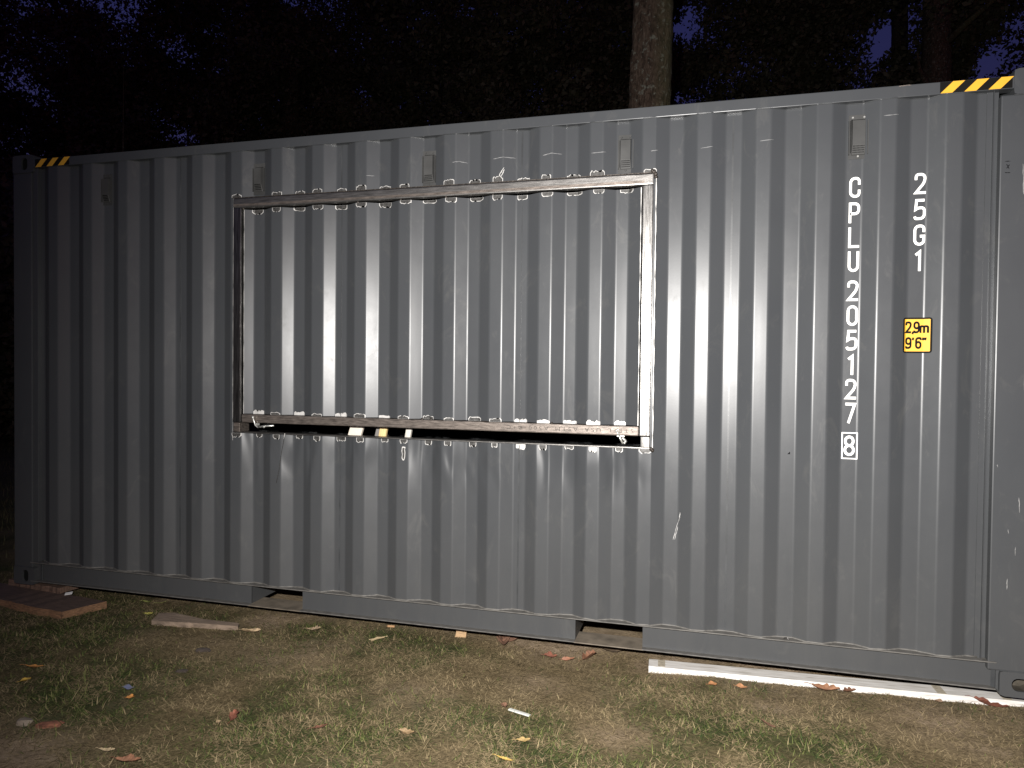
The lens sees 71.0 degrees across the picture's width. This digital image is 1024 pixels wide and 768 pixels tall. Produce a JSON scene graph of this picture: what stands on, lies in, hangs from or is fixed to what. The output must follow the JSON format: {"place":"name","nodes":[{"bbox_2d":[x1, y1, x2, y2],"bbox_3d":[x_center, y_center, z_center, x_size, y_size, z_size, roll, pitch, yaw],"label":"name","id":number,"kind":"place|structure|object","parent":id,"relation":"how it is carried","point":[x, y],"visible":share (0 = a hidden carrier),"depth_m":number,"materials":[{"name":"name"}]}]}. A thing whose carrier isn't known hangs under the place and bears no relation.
{"place":"outdoors","nodes":[
{"label":"outdoors","id":0,"kind":"place"},
{"bbox_2d":[0,439,14,582],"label":"rough grass","id":1,"kind":"structure","parent":0,"point":[9,452],"depth_m":8.27,"materials":[{"name":"green plant"}]},
{"bbox_2d":[404,428,412,439],"bbox_3d":[-0.640,0.445,4.265,0.035,1.600,0.020,11,4,15],"label":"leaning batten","id":2,"kind":"object","parent":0,"point":[408,433],"depth_m":4.25,"materials":[{"name":"white wood"}]},
{"bbox_2d":[0,392,1023,767],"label":"ground","id":3,"kind":"structure","parent":0,"point":[212,642],"depth_m":3.40,"materials":[{"name":"green plant"}]},
{"bbox_2d":[16,717,33,726],"bbox_3d":[-2.145,1.489,3.157,0.084,0.037,0.059,1,1,15],"label":"stone","id":4,"kind":"object","parent":3,"relation":"on","point":[25,721],"visible":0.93,"depth_m":3.14,"materials":[{"name":"grey stone"}]},
{"bbox_2d":[21,664,43,666],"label":"orange leaf","id":5,"kind":"object","parent":3,"relation":"on","point":[34,665],"visible":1,"depth_m":3.71,"materials":[{"name":"orange plant"}]},
{"bbox_2d":[35,720,64,728],"bbox_3d":[-2.022,1.488,3.132,0.123,0.025,0.053,0,1,-13],"label":"bark chip","id":6,"kind":"object","parent":3,"relation":"on","point":[48,724],"visible":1,"depth_m":3.12,"materials":[{"name":"brown wood"}]},
{"bbox_2d":[0,583,106,619],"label":"timber plank","id":7,"kind":"object","parent":3,"relation":"on","point":[44,603],"visible":1,"depth_m":4.64,"materials":[{"name":"brown wood"}]},
{"bbox_2d":[8,578,80,593],"bbox_3d":[-3.244,1.380,4.974,0.530,0.039,0.180,1,1,23],"label":"support board","id":8,"kind":"object","parent":7,"relation":"on","point":[52,588],"visible":0.33,"depth_m":4.87,"materials":[{"name":"brown wood"}]},
{"bbox_2d":[96,747,114,750],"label":"dry leaf","id":9,"kind":"object","parent":3,"relation":"on","point":[106,749],"visible":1,"depth_m":2.91,"materials":[{"name":"beige plant"}]},
{"bbox_2d":[0,0,235,174],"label":"tree","id":10,"kind":"object","parent":3,"relation":"on","point":[91,9],"visible":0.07,"depth_m":27.82,"materials":[{"name":"green plant"}]},
{"bbox_2d":[112,754,140,761],"bbox_3d":[-1.526,1.479,2.831,0.127,0.019,0.049,1,1,23],"label":"brown leaf","id":11,"kind":"object","parent":3,"relation":"on","point":[129,757],"visible":1,"depth_m":2.83,"materials":[{"name":"brown plant"}]},
{"bbox_2d":[0,0,253,174],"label":"tree","id":12,"kind":"object","parent":3,"relation":"on","point":[53,61],"visible":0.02,"depth_m":32.01,"materials":[{"name":"green plant"}]},
{"bbox_2d":[122,684,133,688],"bbox_3d":[-1.864,1.470,3.481,0.086,0.014,0.030,1,1,35],"label":"wrapper","id":13,"kind":"object","parent":3,"relation":"on","point":[127,686],"visible":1,"depth_m":3.48,"materials":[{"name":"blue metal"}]},
{"bbox_2d":[0,0,271,204],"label":"tree","id":14,"kind":"object","parent":3,"relation":"on","point":[76,117],"visible":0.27,"depth_m":24.81,"materials":[{"name":"green plant"}]},
{"bbox_2d":[175,669,187,672],"bbox_3d":[-1.709,1.486,3.711,0.069,0.020,0.029,0,1,-8],"label":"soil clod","id":15,"kind":"object","parent":3,"relation":"on","point":[180,670],"visible":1,"depth_m":3.70,"materials":[{"name":"soil"}]},
{"bbox_2d":[152,613,238,629],"bbox_3d":[-1.924,1.452,4.351,0.600,0.044,0.143,1,1,15],"label":"broken plank","id":16,"kind":"object","parent":3,"relation":"on","point":[174,619],"visible":1,"depth_m":4.33,"materials":[{"name":"grey wood"}]},
{"bbox_2d":[195,648,210,652],"bbox_3d":[-1.713,1.477,3.972,0.087,0.031,0.040,1,1,4],"label":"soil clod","id":17,"kind":"object","parent":3,"relation":"on","point":[200,650],"visible":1,"depth_m":3.96,"materials":[{"name":"brown soil"}]},
{"bbox_2d":[228,709,238,722],"bbox_3d":[-1.245,1.480,3.194,0.039,0.025,0.094,14,11,-6],"label":"brown leaf","id":18,"kind":"object","parent":3,"relation":"on","point":[232,715],"visible":1,"depth_m":3.21,"materials":[{"name":"brown plant"}]},
{"bbox_2d":[236,628,260,631],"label":"curled leaf","id":19,"kind":"object","parent":3,"relation":"on","point":[251,630],"visible":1,"depth_m":4.21,"materials":[{"name":"beige plant"}]},
{"bbox_2d":[128,0,429,146],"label":"tree","id":20,"kind":"object","parent":3,"relation":"on","point":[356,24],"visible":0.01,"depth_m":30.57,"materials":[{"name":"green plant"}]},
{"bbox_2d":[138,0,453,144],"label":"tree","id":21,"kind":"object","parent":3,"relation":"on","point":[265,118],"visible":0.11,"depth_m":27.69,"materials":[{"name":"green plant"}]},
{"bbox_2d":[133,0,467,149],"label":"tree","id":22,"kind":"object","parent":3,"relation":"on","point":[289,57],"visible":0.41,"depth_m":25.17,"materials":[{"name":"green plant"}]},
{"bbox_2d":[308,723,327,728],"bbox_3d":[-0.843,1.488,3.110,0.089,0.012,0.034,-8,-4,-19],"label":"brown leaf","id":23,"kind":"object","parent":3,"relation":"on","point":[318,726],"visible":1,"depth_m":3.12,"materials":[{"name":"brown plant"}]},
{"bbox_2d":[395,728,413,733],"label":"tan leaf","id":24,"kind":"object","parent":3,"relation":"on","point":[405,731],"visible":1,"depth_m":3.09,"materials":[{"name":"beige plant"}]},
{"bbox_2d":[455,629,466,637],"bbox_3d":[-0.299,1.462,4.235,0.069,0.066,0.050,1,1,4],"label":"wood block","id":25,"kind":"object","parent":3,"relation":"on","point":[461,633],"depth_m":4.21,"materials":[{"name":"beige wood"}]},
{"bbox_2d":[313,0,684,131],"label":"tree","id":26,"kind":"object","parent":3,"relation":"on","point":[489,69],"visible":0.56,"depth_m":23.52,"materials":[{"name":"green plant"}]},
{"bbox_2d":[497,634,509,648],"bbox_3d":[-0.049,1.463,4.113,0.078,0.052,0.188,-3,7,-3],"label":"oak leaf","id":27,"kind":"object","parent":3,"relation":"on","point":[501,638],"visible":0.73,"depth_m":4.12,"materials":[{"name":"brown plant"}]},
{"bbox_2d":[495,754,511,760],"bbox_3d":[-0.037,1.501,2.879,0.094,0.012,0.030,7,-12,15],"label":"yellow leaf","id":28,"kind":"object","parent":3,"relation":"on","point":[504,758],"visible":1,"depth_m":2.88,"materials":[{"name":"yellow plant"}]},
{"bbox_2d":[503,635,518,641],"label":"oak leaf","id":29,"kind":"object","parent":3,"relation":"on","point":[511,638],"visible":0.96,"depth_m":4.14,"materials":[{"name":"brown plant"}]},
{"bbox_2d":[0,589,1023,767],"bbox_3d":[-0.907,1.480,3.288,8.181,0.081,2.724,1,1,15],"label":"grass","id":30,"kind":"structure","parent":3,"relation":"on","point":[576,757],"depth_m":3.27,"materials":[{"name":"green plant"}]},
{"bbox_2d":[13,68,1023,698],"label":"shipping container","id":31,"kind":"object","parent":3,"relation":"on","point":[737,380],"visible":1,"depth_m":3.88,"materials":[{"name":"metal"}]},
{"bbox_2d":[348,417,366,437],"bbox_3d":[-1.000,0.463,4.363,0.082,1.600,0.022,19,6,14],"label":"printed board","id":32,"kind":"object","parent":31,"relation":"on","point":[355,430],"depth_m":4.33,"materials":[{"name":"white paper"}]},
{"bbox_2d":[375,427,379,435],"bbox_3d":[-0.842,0.452,4.362,0.047,1.600,0.020,15,5,15],"label":"leaning plank","id":33,"kind":"object","parent":31,"relation":"on","point":[377,431],"depth_m":4.34,"materials":[{"name":"beige wood"}]},
{"bbox_2d":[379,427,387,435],"bbox_3d":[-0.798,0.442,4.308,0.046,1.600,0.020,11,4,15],"label":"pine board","id":34,"kind":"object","parent":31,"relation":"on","point":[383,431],"depth_m":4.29,"materials":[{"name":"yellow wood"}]},
{"bbox_2d":[508,708,530,716],"bbox_3d":[0.033,1.496,3.268,0.112,0.006,0.017,1,1,32],"label":"white stick","id":35,"kind":"object","parent":3,"relation":"on","point":[519,712],"visible":1,"depth_m":3.26,"materials":[{"name":"plastic"}]},
{"bbox_2d":[512,737,529,741],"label":"yellow leaf","id":36,"kind":"object","parent":3,"relation":"on","point":[523,739],"visible":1,"depth_m":3.04,"materials":[{"name":"yellow plant"}]},
{"bbox_2d":[543,651,556,656],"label":"red leaf","id":37,"kind":"object","parent":3,"relation":"on","point":[549,654],"visible":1,"depth_m":3.93,"materials":[{"name":"red plant"}]},
{"bbox_2d":[562,656,573,660],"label":"red leaf","id":38,"kind":"object","parent":3,"relation":"on","point":[566,658],"visible":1,"depth_m":3.88,"materials":[{"name":"plant"}]},
{"bbox_2d":[579,649,595,660],"bbox_3d":[0.409,1.467,3.890,0.068,0.052,0.144,9,11,42],"label":"oak leaf","id":39,"kind":"object","parent":3,"relation":"on","point":[588,654],"visible":1,"depth_m":3.90,"materials":[{"name":"brown plant"}]},
{"bbox_2d":[598,647,620,651],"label":"oak leaf","id":40,"kind":"object","parent":3,"relation":"on","point":[613,649],"visible":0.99,"depth_m":4.01,"materials":[{"name":"brown plant"}]},
{"bbox_2d":[497,0,731,108],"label":"tree","id":41,"kind":"object","parent":3,"relation":"on","point":[614,83],"visible":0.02,"depth_m":28.77,"materials":[{"name":"green plant"}]},
{"bbox_2d":[628,0,673,108],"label":"tree","id":42,"kind":"object","parent":3,"relation":"on","point":[651,62],"visible":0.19,"depth_m":7.34,"materials":[{"name":"brown plant"}]},
{"bbox_2d":[495,0,850,115],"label":"tree","id":43,"kind":"object","parent":3,"relation":"on","point":[618,12],"visible":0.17,"depth_m":24.09,"materials":[{"name":"green plant"}]},
{"bbox_2d":[735,683,746,687],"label":"orange leaf","id":44,"kind":"object","parent":3,"relation":"on","point":[740,685],"visible":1,"depth_m":3.56,"materials":[{"name":"orange plant"}]},
{"bbox_2d":[804,682,839,689],"bbox_3d":[1.526,1.491,3.533,0.166,0.021,0.058,-2,6,27],"label":"oak leaf","id":45,"kind":"object","parent":3,"relation":"on","point":[826,686],"visible":1,"depth_m":3.53,"materials":[{"name":"brown plant"}]},
{"bbox_2d":[648,659,1023,706],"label":"white board","id":46,"kind":"object","parent":3,"relation":"on","point":[923,691],"visible":0.92,"depth_m":3.59,"materials":[{"name":"paint"}]},
{"bbox_2d":[672,0,1002,104],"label":"tree","id":47,"kind":"object","parent":3,"relation":"on","point":[838,30],"visible":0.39,"depth_m":22.16,"materials":[{"name":"green plant"}]},
{"bbox_2d":[839,687,855,691],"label":"brown leaf","id":48,"kind":"object","parent":3,"relation":"on","point":[849,689],"visible":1,"depth_m":3.52,"materials":[{"name":"brown plant"}]},
{"bbox_2d":[771,0,1023,91],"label":"tree","id":49,"kind":"object","parent":3,"relation":"on","point":[939,36],"visible":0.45,"depth_m":19.65,"materials":[{"name":"green plant"}]},
{"bbox_2d":[776,0,1021,87],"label":"tree","id":50,"kind":"object","parent":3,"relation":"on","point":[896,35],"visible":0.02,"depth_m":29.25,"materials":[{"name":"green plant"}]},
{"bbox_2d":[901,0,1023,83],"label":"tree","id":51,"kind":"object","parent":3,"relation":"on","point":[1019,47],"visible":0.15,"depth_m":21.65,"materials":[{"name":"green plant"}]},
{"bbox_2d":[965,695,1008,706],"bbox_3d":[2.245,1.501,3.393,0.176,0.030,0.061,4,-5,32],"label":"oak leaf","id":52,"kind":"object","parent":3,"relation":"on","point":[986,701],"visible":1,"depth_m":3.38,"materials":[{"name":"brown plant"}]},
{"bbox_2d":[1,0,1023,155],"label":"sky","id":53,"kind":"structure","parent":0,"point":[988,64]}
]}

